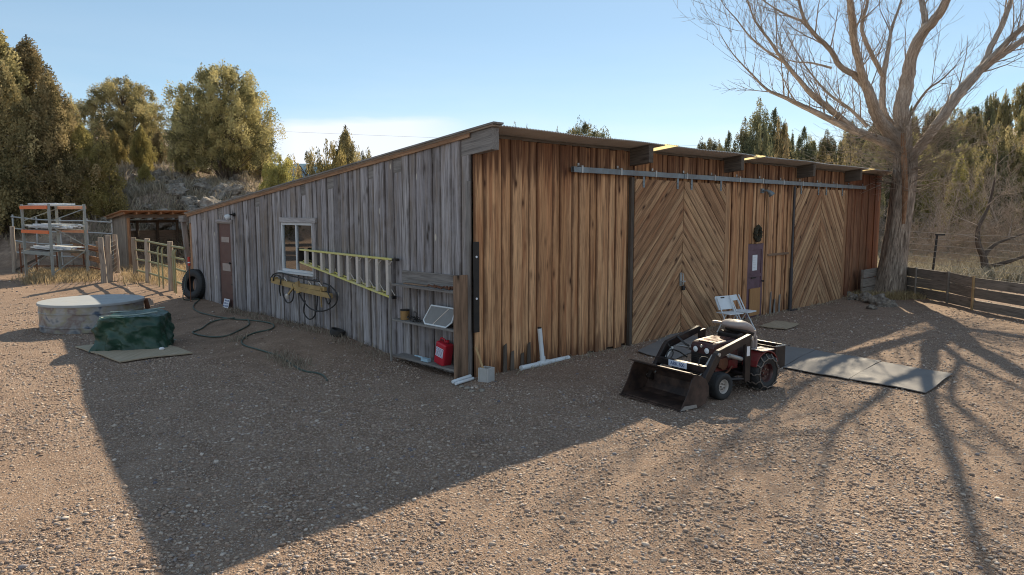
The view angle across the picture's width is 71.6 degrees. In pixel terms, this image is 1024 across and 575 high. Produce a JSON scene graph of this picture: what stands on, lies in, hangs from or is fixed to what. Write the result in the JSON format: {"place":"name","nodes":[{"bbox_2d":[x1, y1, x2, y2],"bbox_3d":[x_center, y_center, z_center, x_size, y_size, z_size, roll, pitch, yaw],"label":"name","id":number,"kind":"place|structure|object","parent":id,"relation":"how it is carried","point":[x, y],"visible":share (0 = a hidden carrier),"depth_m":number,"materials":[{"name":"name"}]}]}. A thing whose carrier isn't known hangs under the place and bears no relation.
{"place":"outdoors","nodes":[
{"label":"outdoors","id":0,"kind":"place"},
{"bbox_2d":[10,262,185,285],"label":"dry grass","id":1,"kind":"structure","parent":0,"point":[77,275],"depth_m":25.29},
{"bbox_2d":[0,128,1023,574],"bbox_3d":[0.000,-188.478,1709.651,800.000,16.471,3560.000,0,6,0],"label":"ground","id":2,"kind":"structure","parent":0,"point":[304,344],"depth_m":8.40,"materials":[{"name":"soil"}]},
{"bbox_2d":[10,226,17,272],"bbox_3d":[-20.128,-1.436,28.664,0.198,2.054,0.198,0,6,0],"label":"fence post","id":3,"kind":"object","parent":2,"relation":"on","point":[13,248],"visible":0.85,"depth_m":28.60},
{"bbox_2d":[0,29,50,137],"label":"juniper tree","id":4,"kind":"object","parent":2,"relation":"on","point":[7,54],"visible":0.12,"depth_m":36.62,"materials":[{"name":"green plant"}]},
{"bbox_2d":[0,56,82,237],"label":"juniper tree","id":5,"kind":"object","parent":2,"relation":"on","point":[12,107],"visible":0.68,"depth_m":32.39,"materials":[{"name":"green plant"}]},
{"bbox_2d":[3,70,104,218],"bbox_3d":[-21.991,-6.682,33.993,4.979,7.227,4.975,0,6,-1],"label":"juniper tree","id":6,"kind":"object","parent":2,"relation":"on","point":[53,133],"visible":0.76,"depth_m":33.22,"materials":[{"name":"green plant"}]},
{"bbox_2d":[19,204,89,279],"bbox_3d":[-16.978,-1.673,26.368,2.692,2.820,1.412,5,8,37],"label":"pallet rack","id":7,"kind":"object","parent":2,"relation":"on","point":[49,230],"visible":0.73,"depth_m":26.10,"materials":[{"name":"grey metal"}]},
{"bbox_2d":[25,223,82,228],"bbox_3d":[-16.965,-2.278,26.287,3.220,0.165,0.971,4,8,36],"label":"rail bundle","id":8,"kind":"object","parent":7,"relation":"on","point":[45,225],"visible":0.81,"depth_m":25.83,"materials":[{"name":"white plastic"}]},
{"bbox_2d":[2,34,109,151],"bbox_3d":[-26.083,-9.319,38.148,6.456,8.483,6.367,2,6,18],"label":"juniper tree","id":9,"kind":"object","parent":2,"relation":"on","point":[31,61],"visible":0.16,"depth_m":37.69,"materials":[{"name":"green plant"}]},
{"bbox_2d":[10,214,113,265],"bbox_3d":[-19.837,-1.929,31.185,4.682,2.549,0.476,0,6,4],"label":"rail fence","id":10,"kind":"object","parent":2,"relation":"on","point":[12,216],"visible":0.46,"depth_m":31.05,"materials":[{"name":"metal"}]},
{"bbox_2d":[18,243,105,272],"bbox_3d":[-17.041,-1.019,27.760,5.338,1.383,1.278,3,7,26],"label":"rail fence","id":11,"kind":"object","parent":2,"relation":"on","point":[36,265],"visible":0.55,"depth_m":28.45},
{"bbox_2d":[43,122,114,219],"bbox_3d":[-20.931,-5.644,34.651,3.655,4.780,3.336,2,6,14],"label":"juniper tree","id":12,"kind":"object","parent":2,"relation":"on","point":[83,138],"visible":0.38,"depth_m":34.13,"materials":[{"name":"green plant"}]},
{"bbox_2d":[70,238,104,273],"bbox_3d":[-17.195,-1.204,28.858,0.172,1.460,7.380,-5,8,-40],"label":"plank fence","id":13,"kind":"object","parent":2,"relation":"on","point":[94,259],"visible":0.47,"depth_m":28.49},
{"bbox_2d":[36,294,149,333],"bbox_3d":[-9.834,0.603,16.720,2.257,0.665,2.200,-3,7,-23],"label":"stock tank","id":14,"kind":"object","parent":2,"relation":"on","point":[73,315],"visible":0.74,"depth_m":15.80,"materials":[{"name":"paint"}]},
{"bbox_2d":[98,237,107,282],"bbox_3d":[-13.909,-0.825,24.131,0.221,1.751,0.198,0,6,0],"label":"fence post","id":15,"kind":"object","parent":2,"relation":"on","point":[103,269],"visible":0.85,"depth_m":24.06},
{"bbox_2d":[75,137,133,219],"bbox_3d":[-20.077,-5.205,34.799,3.109,4.376,3.040,-6,9,-44],"label":"juniper tree","id":16,"kind":"object","parent":2,"relation":"on","point":[105,162],"visible":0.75,"depth_m":34.49,"materials":[{"name":"green plant"}]},
{"bbox_2d":[105,235,112,281],"bbox_3d":[-13.932,-0.909,24.528,0.198,1.805,0.198,0,6,0],"label":"fence post","id":17,"kind":"object","parent":2,"relation":"on","point":[108,258],"visible":0.83,"depth_m":24.46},
{"bbox_2d":[108,130,129,165],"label":"juniper tree","id":18,"kind":"object","parent":2,"relation":"on","point":[117,151],"visible":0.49,"depth_m":45.11,"materials":[{"name":"green plant"}]},
{"bbox_2d":[73,75,170,155],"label":"juniper tree","id":19,"kind":"object","parent":2,"relation":"on","point":[124,123],"visible":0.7,"depth_m":49.67,"materials":[{"name":"green plant"}]},
{"bbox_2d":[0,144,263,263],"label":"slope brush","id":20,"kind":"object","parent":2,"relation":"on","point":[153,187],"visible":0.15,"depth_m":36.92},
{"bbox_2d":[75,344,192,362],"bbox_3d":[-7.388,1.200,13.829,2.298,0.065,1.299,5,8,41],"label":"plywood sheet","id":21,"kind":"object","parent":2,"relation":"on","point":[120,356],"visible":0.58,"depth_m":13.36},
{"bbox_2d":[89,307,175,351],"bbox_3d":[-7.506,0.812,14.164,1.483,0.747,1.270,-1,6,-13],"label":"tarp","id":22,"kind":"object","parent":21,"relation":"on","point":[153,328],"visible":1,"depth_m":13.68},
{"bbox_2d":[131,237,138,278],"bbox_3d":[-13.494,-0.943,25.403,0.193,1.703,0.198,0,6,0],"label":"fence post","id":23,"kind":"object","parent":2,"relation":"on","point":[134,255],"visible":0.79,"depth_m":25.32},
{"bbox_2d":[126,123,159,170],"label":"juniper tree","id":24,"kind":"object","parent":2,"relation":"on","point":[140,151],"visible":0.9,"depth_m":44.09,"materials":[{"name":"green plant"}]},
{"bbox_2d":[135,163,154,183],"bbox_3d":[-20.760,-6.328,40.083,1.146,1.410,0.971,-1,6,-10],"label":"juniper tree","id":25,"kind":"object","parent":2,"relation":"on","point":[143,171],"visible":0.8,"depth_m":39.93,"materials":[{"name":"green plant"}]},
{"bbox_2d":[104,210,190,267],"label":"loafing shed","id":26,"kind":"structure","parent":2,"relation":"on","point":[122,231],"depth_m":32.02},
{"bbox_2d":[144,238,150,282],"bbox_3d":[-12.448,-0.821,24.251,0.216,1.708,0.198,0,6,0],"label":"fence post","id":27,"kind":"object","parent":2,"relation":"on","point":[147,258],"visible":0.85,"depth_m":24.18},
{"bbox_2d":[151,129,167,163],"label":"juniper tree","id":28,"kind":"object","parent":2,"relation":"on","point":[155,141],"visible":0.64,"depth_m":47.07,"materials":[{"name":"green plant"}]},
{"bbox_2d":[135,239,185,293],"bbox_3d":[-11.421,-0.733,23.104,0.239,1.498,5.981,-5,8,-39],"label":"wooden fence","id":29,"kind":"object","parent":2,"relation":"on","point":[174,269],"visible":0.96,"depth_m":22.77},
{"bbox_2d":[146,208,178,229],"bbox_3d":[-17.564,-3.333,35.449,1.796,1.243,1.504,-3,7,-29],"label":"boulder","id":30,"kind":"object","parent":2,"relation":"on","point":[163,225],"visible":0.27,"depth_m":35.02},
{"bbox_2d":[167,241,173,290],"bbox_3d":[-10.771,-0.579,22.410,0.199,1.755,0.198,0,6,0],"label":"fence post","id":31,"kind":"object","parent":2,"relation":"on","point":[170,271],"visible":0.62,"depth_m":22.33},
{"bbox_2d":[160,92,203,175],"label":"juniper tree","id":32,"kind":"object","parent":2,"relation":"on","point":[178,160],"visible":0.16,"depth_m":43.20,"materials":[{"name":"green plant"}]},
{"bbox_2d":[181,269,205,298],"bbox_3d":[-9.021,-0.093,20.204,0.856,0.856,0.270,3,-2,27],"label":"old tyre","id":33,"kind":"object","parent":2,"relation":"on","point":[199,290],"visible":0.86,"depth_m":20.07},
{"bbox_2d":[143,59,287,182],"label":"juniper tree","id":34,"kind":"object","parent":2,"relation":"on","point":[221,132],"visible":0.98,"depth_m":40.98,"materials":[{"name":"green plant"}]},
{"bbox_2d":[182,274,327,380],"bbox_3d":[-6.189,0.593,15.748,1.560,1.074,10.221,-5,8,-40],"label":"garden hose","id":35,"kind":"object","parent":2,"relation":"on","point":[243,338],"visible":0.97,"depth_m":15.44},
{"bbox_2d":[222,332,316,370],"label":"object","id":36,"kind":"object","parent":2,"relation":"on","point":[275,354],"visible":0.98,"depth_m":13.01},
{"bbox_2d":[254,150,298,189],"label":"juniper bush","id":37,"kind":"object","parent":2,"relation":"on","point":[278,174],"visible":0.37,"depth_m":40.04,"materials":[{"name":"green plant"}]},
{"bbox_2d":[221,306,388,357],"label":"wall weeds","id":38,"kind":"object","parent":2,"relation":"on","point":[280,323],"depth_m":15.48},
{"bbox_2d":[291,146,321,178],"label":"juniper bush","id":39,"kind":"object","parent":2,"relation":"on","point":[309,166],"visible":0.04,"depth_m":43.98,"materials":[{"name":"green plant"}]},
{"bbox_2d":[315,139,346,173],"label":"juniper bush","id":40,"kind":"object","parent":2,"relation":"on","point":[340,159],"visible":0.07,"depth_m":40.16,"materials":[{"name":"green plant"}]},
{"bbox_2d":[330,125,363,163],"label":"juniper tree","id":41,"kind":"object","parent":2,"relation":"on","point":[345,141],"visible":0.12,"depth_m":46.00,"materials":[{"name":"green plant"}]},
{"bbox_2d":[478,366,494,382],"bbox_3d":[-0.424,1.439,11.737,0.200,0.240,0.200,4,7,31],"label":"concrete block","id":42,"kind":"object","parent":2,"relation":"on","point":[486,374],"depth_m":11.67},
{"bbox_2d":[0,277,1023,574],"bbox_3d":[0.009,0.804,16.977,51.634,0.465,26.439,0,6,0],"label":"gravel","id":43,"kind":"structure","parent":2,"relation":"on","point":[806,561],"depth_m":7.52,"materials":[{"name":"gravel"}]},
{"bbox_2d":[179,121,891,376],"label":"barn","id":44,"kind":"structure","parent":2,"relation":"on","point":[581,244],"depth_m":14.69,"materials":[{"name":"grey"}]},
{"bbox_2d":[215,219,235,307],"bbox_3d":[-7.601,-0.616,18.859,0.115,2.370,1.040,-6,9,-44],"label":"side door","id":45,"kind":"structure","parent":44,"relation":"in","point":[225,237],"depth_m":18.86,"materials":[{"name":"brown wood"}]},
{"bbox_2d":[278,217,316,278],"bbox_3d":[-4.832,-0.905,15.993,0.135,1.335,1.740,-6,9,-44],"label":"window","id":46,"kind":"structure","parent":44,"relation":"in","point":[301,233],"depth_m":16.02,"materials":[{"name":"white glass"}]},
{"bbox_2d":[270,272,337,319],"bbox_3d":[-4.658,0.203,15.669,0.208,0.972,3.036,-6,9,-44],"label":"spray boom","id":47,"kind":"object","parent":44,"relation":"attached to","point":[298,287],"visible":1,"depth_m":15.54,"materials":[{"name":"yellow metal"}]},
{"bbox_2d":[298,248,398,298],"bbox_3d":[-3.396,-0.326,14.457,0.130,0.820,3.680,-6,9,-44],"label":"ladder","id":48,"kind":"object","parent":44,"relation":"attached to","point":[303,255],"visible":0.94,"depth_m":14.14,"materials":[{"name":"metal"}]},
{"bbox_2d":[389,181,471,378],"bbox_3d":[-1.475,-0.143,12.424,0.315,3.360,1.935,-6,9,-44],"label":"wall shelf","id":49,"kind":"object","parent":44,"relation":"attached to","point":[461,366],"depth_m":11.91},
{"bbox_2d":[423,304,453,327],"bbox_3d":[-1.258,0.496,12.217,0.153,0.346,0.791,-6,9,-44],"label":"framed screen","id":50,"kind":"object","parent":49,"relation":"on","point":[439,316],"visible":0.89,"depth_m":12.21,"materials":[{"name":"white plastic"}]},
{"bbox_2d":[434,337,453,365],"bbox_3d":[-1.181,1.105,12.271,0.205,0.498,0.336,-6,9,-44],"label":"fuel can","id":51,"kind":"object","parent":49,"relation":"on","point":[443,352],"visible":1,"depth_m":12.19,"materials":[{"name":"red plastic"}]},
{"bbox_2d":[632,176,685,344],"bbox_3d":[3.245,-0.600,15.493,1.930,3.575,0.150,-6,9,-44],"label":"sliding door","id":52,"kind":"structure","parent":44,"relation":"in","point":[658,204],"depth_m":15.42,"materials":[{"name":"brown wood"}]},
{"bbox_2d":[680,179,725,331],"bbox_3d":[4.528,-0.764,16.792,1.865,3.525,0.088,-6,9,-44],"label":"sliding door","id":53,"kind":"structure","parent":44,"relation":"in","point":[704,203],"depth_m":16.72,"materials":[{"name":"brown wood"}]},
{"bbox_2d":[744,243,763,318],"bbox_3d":[6.432,-0.172,18.796,0.860,1.980,0.122,-6,9,-44],"label":"entry door","id":54,"kind":"structure","parent":44,"relation":"in","point":[755,251],"depth_m":18.80,"materials":[{"name":"purple paint"}]},
{"bbox_2d":[792,186,821,308],"bbox_3d":[8.638,-1.159,20.808,1.740,3.595,0.088,-6,9,-44],"label":"sliding door","id":55,"kind":"structure","parent":44,"relation":"in","point":[808,201],"depth_m":20.76,"materials":[{"name":"brown wood"}]},
{"bbox_2d":[817,187,844,303],"bbox_3d":[9.912,-1.298,22.058,1.800,3.585,0.088,-6,9,-44],"label":"sliding door","id":56,"kind":"structure","parent":44,"relation":"in","point":[832,201],"depth_m":22.02,"materials":[{"name":"brown wood"}]},
{"bbox_2d":[519,327,569,370],"bbox_3d":[0.609,1.074,13.024,1.344,0.722,0.167,-6,9,-44],"label":"pvc tee","id":57,"kind":"object","parent":2,"relation":"on","point":[542,361],"visible":0.98,"depth_m":12.94,"materials":[{"name":"white plastic"}]},
{"bbox_2d":[566,115,610,137],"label":"juniper tree","id":58,"kind":"object","parent":2,"relation":"on","point":[584,129],"visible":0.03,"depth_m":58.61,"materials":[{"name":"green plant"}]},
{"bbox_2d":[638,332,697,358],"bbox_3d":[3.490,1.193,14.822,1.062,0.063,3.236,4,7,30],"label":"rubber mat","id":59,"kind":"object","parent":2,"relation":"on","point":[652,349],"visible":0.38,"depth_m":14.40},
{"bbox_2d":[497,295,847,375],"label":"front weeds","id":60,"kind":"object","parent":2,"relation":"on","point":[678,333],"visible":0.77,"depth_m":15.56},
{"bbox_2d":[619,319,785,412],"bbox_3d":[3.139,1.094,11.105,2.820,1.119,1.220,-4,7,-35],"label":"loader tractor","id":61,"kind":"object","parent":2,"relation":"on","point":[718,363],"visible":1,"depth_m":10.92,"materials":[{"name":"metal"}]},
{"bbox_2d":[715,295,743,331],"bbox_3d":[5.022,0.642,16.395,0.460,0.847,0.551,-3,7,-28],"label":"folding chair","id":62,"kind":"object","parent":2,"relation":"on","point":[724,302],"visible":0.88,"depth_m":16.49,"materials":[{"name":"white plastic"}]},
{"bbox_2d":[730,116,752,152],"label":"juniper tree","id":63,"kind":"object","parent":2,"relation":"on","point":[738,136],"visible":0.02,"depth_m":52.03,"materials":[{"name":"green plant"}]},
{"bbox_2d":[729,294,755,329],"bbox_3d":[5.437,0.606,16.799,0.430,0.835,0.551,-6,8,-44],"label":"folding chair","id":64,"kind":"object","parent":2,"relation":"on","point":[741,310],"visible":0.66,"depth_m":16.87,"materials":[{"name":"white plastic"}]},
{"bbox_2d":[736,96,784,157],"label":"juniper tree","id":65,"kind":"object","parent":2,"relation":"on","point":[749,145],"visible":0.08,"depth_m":50.76,"materials":[{"name":"green plant"}]},
{"bbox_2d":[752,120,773,156],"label":"juniper tree","id":66,"kind":"object","parent":2,"relation":"on","point":[761,149],"visible":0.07,"depth_m":46.14,"materials":[{"name":"green plant"}]},
{"bbox_2d":[760,320,798,328],"bbox_3d":[6.562,0.917,17.394,0.662,0.050,1.251,5,8,38],"label":"rubber mat","id":67,"kind":"object","parent":2,"relation":"on","point":[775,324],"depth_m":17.34,"materials":[{"name":"grey rubber"}]},
{"bbox_2d":[768,116,793,158],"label":"juniper tree","id":68,"kind":"object","parent":2,"relation":"on","point":[777,144],"visible":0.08,"depth_m":43.19,"materials":[{"name":"green plant"}]},
{"bbox_2d":[766,107,797,159],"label":"juniper tree","id":69,"kind":"object","parent":2,"relation":"on","point":[774,119],"visible":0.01,"depth_m":51.75,"materials":[{"name":"green plant"}]},
{"bbox_2d":[783,346,814,366],"bbox_3d":[5.215,1.297,13.868,0.875,0.049,2.110,5,8,40],"label":"rubber mat","id":70,"kind":"object","parent":2,"relation":"on","point":[792,354],"visible":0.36,"depth_m":13.90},
{"bbox_2d":[794,126,817,160],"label":"juniper tree","id":71,"kind":"object","parent":2,"relation":"on","point":[809,148],"visible":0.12,"depth_m":54.96,"materials":[{"name":"green plant"}]},
{"bbox_2d":[816,129,847,162],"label":"juniper tree","id":72,"kind":"object","parent":2,"relation":"on","point":[827,142],"visible":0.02,"depth_m":58.84,"materials":[{"name":"green plant"}]},
{"bbox_2d":[783,350,881,379],"bbox_3d":[5.830,1.386,12.979,1.254,0.056,2.049,6,8,42],"label":"rubber mat","id":73,"kind":"object","parent":2,"relation":"on","point":[848,367],"visible":1,"depth_m":12.87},
{"bbox_2d":[833,131,861,166],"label":"juniper tree","id":74,"kind":"object","parent":2,"relation":"on","point":[840,160],"visible":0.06,"depth_m":45.07,"materials":[{"name":"green plant"}]},
{"bbox_2d":[674,0,1023,293],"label":"cottonwood tree","id":75,"kind":"object","parent":2,"relation":"on","point":[895,139],"visible":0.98,"depth_m":22.85,"materials":[{"name":"brown plant"}]},
{"bbox_2d":[860,268,877,291],"bbox_3d":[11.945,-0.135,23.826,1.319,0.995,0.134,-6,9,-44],"label":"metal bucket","id":76,"kind":"object","parent":2,"relation":"on","point":[866,281],"visible":0.77,"depth_m":23.65,"materials":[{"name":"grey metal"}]},
{"bbox_2d":[876,149,892,231],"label":"juniper tree","id":77,"kind":"object","parent":2,"relation":"on","point":[887,194],"visible":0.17,"depth_m":45.77,"materials":[{"name":"green plant"}]},
{"bbox_2d":[845,287,951,300],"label":"dry grass","id":78,"kind":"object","parent":2,"relation":"on","point":[902,295],"visible":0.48,"depth_m":22.99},
{"bbox_2d":[850,362,952,392],"bbox_3d":[6.627,1.495,12.059,1.193,0.054,1.899,6,9,44],"label":"rubber mat","id":79,"kind":"object","parent":2,"relation":"on","point":[906,377],"visible":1,"depth_m":11.94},
{"bbox_2d":[912,144,935,228],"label":"juniper tree","id":80,"kind":"object","parent":2,"relation":"on","point":[915,215],"visible":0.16,"depth_m":44.44,"materials":[{"name":"green plant"}]},
{"bbox_2d":[878,160,980,250],"bbox_3d":[22.738,-4.587,40.638,6.874,5.933,6.361,0,6,0],"label":"bare shrub","id":81,"kind":"object","parent":2,"relation":"on","point":[881,220],"visible":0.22,"depth_m":39.99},
{"bbox_2d":[914,158,946,242],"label":"juniper tree","id":82,"kind":"object","parent":2,"relation":"on","point":[922,206],"visible":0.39,"depth_m":42.47,"materials":[{"name":"green plant"}]},
{"bbox_2d":[878,205,984,265],"bbox_3d":[18.032,-2.073,30.410,3.997,3.483,3.328,1,6,6],"label":"bare shrub","id":83,"kind":"object","parent":2,"relation":"on","point":[918,247],"visible":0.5,"depth_m":30.63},
{"bbox_2d":[878,186,985,255],"bbox_3d":[21.066,-3.276,36.936,4.771,4.450,5.155,-2,6,-18],"label":"bare shrub","id":84,"kind":"object","parent":2,"relation":"on","point":[931,227],"visible":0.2,"depth_m":36.48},
{"bbox_2d":[884,162,988,253],"bbox_3d":[22.336,-4.294,38.546,6.085,6.180,4.271,0,6,-4],"label":"bare shrub","id":85,"kind":"object","parent":2,"relation":"on","point":[932,213],"visible":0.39,"depth_m":38.24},
{"bbox_2d":[930,234,944,289],"bbox_3d":[13.929,-0.633,23.290,0.375,2.261,0.075,0,6,0],"label":"steel post","id":86,"kind":"object","parent":2,"relation":"on","point":[935,249],"visible":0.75,"depth_m":23.22,"materials":[{"name":"black metal"}]},
{"bbox_2d":[908,232,1023,281],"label":"wire fence","id":87,"kind":"object","parent":86,"relation":"attached to","point":[967,254],"visible":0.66,"depth_m":21.28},
{"bbox_2d":[878,175,1003,259],"bbox_3d":[20.198,-3.059,33.807,5.442,4.697,5.036,-2,6,-19],"label":"bare shrub","id":88,"kind":"object","parent":2,"relation":"on","point":[940,227],"visible":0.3,"depth_m":33.08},
{"bbox_2d":[932,150,957,204],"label":"juniper tree","id":89,"kind":"object","parent":2,"relation":"on","point":[945,167],"visible":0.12,"depth_m":47.32,"materials":[{"name":"green plant"}]},
{"bbox_2d":[909,196,981,267],"bbox_3d":[18.038,-2.156,30.096,3.550,3.715,4.263,4,7,30],"label":"bare shrub","id":90,"kind":"object","parent":2,"relation":"on","point":[963,223],"visible":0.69,"depth_m":30.13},
{"bbox_2d":[931,125,959,182],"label":"juniper tree","id":91,"kind":"object","parent":2,"relation":"on","point":[946,144],"visible":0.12,"depth_m":52.26,"materials":[{"name":"green plant"}]},
{"bbox_2d":[877,223,1023,286],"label":"ridge brush","id":92,"kind":"object","parent":2,"relation":"on","point":[1001,275],"visible":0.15,"depth_m":28.94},
{"bbox_2d":[888,177,1019,262],"bbox_3d":[21.284,-3.081,32.775,5.301,4.944,5.728,-2,6,-18],"label":"bare shrub","id":93,"kind":"object","parent":2,"relation":"on","point":[967,232],"visible":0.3,"depth_m":32.89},
{"bbox_2d":[939,152,970,247],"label":"juniper tree","id":94,"kind":"object","parent":2,"relation":"on","point":[961,177],"visible":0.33,"depth_m":41.45,"materials":[{"name":"green plant"}]},
{"bbox_2d":[907,267,1023,318],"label":"board fence","id":95,"kind":"object","parent":2,"relation":"on","point":[940,280],"visible":0.73,"depth_m":20.48,"materials":[{"name":"brown wood"}]},
{"bbox_2d":[958,142,978,182],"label":"juniper tree","id":96,"kind":"object","parent":2,"relation":"on","point":[970,160],"visible":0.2,"depth_m":54.31,"materials":[{"name":"green plant"}]},
{"bbox_2d":[915,162,1023,251],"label":"bare shrub","id":97,"kind":"object","parent":2,"relation":"on","point":[973,204],"visible":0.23,"depth_m":37.45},
{"bbox_2d":[925,167,1023,261],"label":"bare shrub","id":98,"kind":"object","parent":2,"relation":"on","point":[1022,237],"visible":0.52,"depth_m":32.27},
{"bbox_2d":[927,122,1023,269],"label":"bare tree","id":99,"kind":"object","parent":2,"relation":"on","point":[982,253],"visible":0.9,"depth_m":28.92,"materials":[{"name":"brown plant"}]},
{"bbox_2d":[961,113,989,157],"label":"juniper tree","id":100,"kind":"object","parent":2,"relation":"on","point":[978,125],"visible":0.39,"depth_m":61.63,"materials":[{"name":"green plant"}]},
{"bbox_2d":[959,169,991,250],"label":"juniper tree","id":101,"kind":"object","parent":2,"relation":"on","point":[977,197],"visible":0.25,"depth_m":40.52,"materials":[{"name":"green plant"}]},
{"bbox_2d":[938,142,1023,253],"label":"bare shrub","id":102,"kind":"object","parent":2,"relation":"on","point":[1005,187],"visible":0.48,"depth_m":37.94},
{"bbox_2d":[951,186,1023,266],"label":"bare shrub","id":103,"kind":"object","parent":2,"relation":"on","point":[985,228],"visible":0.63,"depth_m":29.95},
{"bbox_2d":[980,94,996,132],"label":"juniper tree","id":104,"kind":"object","parent":2,"relation":"on","point":[990,114],"visible":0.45,"depth_m":71.87,"materials":[{"name":"green plant"}]},
{"bbox_2d":[969,121,1023,226],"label":"juniper tree","id":105,"kind":"object","parent":2,"relation":"on","point":[1003,147],"visible":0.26,"depth_m":43.84,"materials":[{"name":"green plant"}]},
{"bbox_2d":[986,150,1019,235],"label":"juniper tree","id":106,"kind":"object","parent":2,"relation":"on","point":[997,171],"visible":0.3,"depth_m":43.14,"materials":[{"name":"green plant"}]},
{"bbox_2d":[984,176,1023,265],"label":"bare shrub","id":107,"kind":"object","parent":2,"relation":"on","point":[1016,249],"visible":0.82,"depth_m":29.67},
{"bbox_2d":[995,89,1013,132],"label":"juniper tree","id":108,"kind":"object","parent":2,"relation":"on","point":[1005,116],"visible":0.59,"depth_m":72.77,"materials":[{"name":"green plant"}]},
{"bbox_2d":[1007,146,1023,233],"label":"juniper tree","id":109,"kind":"object","parent":2,"relation":"on","point":[1021,180],"visible":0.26,"depth_m":43.22,"materials":[{"name":"green plant"}]},
{"bbox_2d":[1010,82,1023,121],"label":"juniper tree","id":110,"kind":"object","parent":2,"relation":"on","point":[1019,98],"visible":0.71,"depth_m":83.96,"materials":[{"name":"green plant"}]},
{"bbox_2d":[1012,106,1023,146],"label":"juniper tree","id":111,"kind":"object","parent":2,"relation":"on","point":[1019,127],"visible":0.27,"depth_m":60.14,"materials":[{"name":"green plant"}]},
{"bbox_2d":[0,0,1023,163],"label":"sky","id":112,"kind":"structure","parent":0,"point":[418,70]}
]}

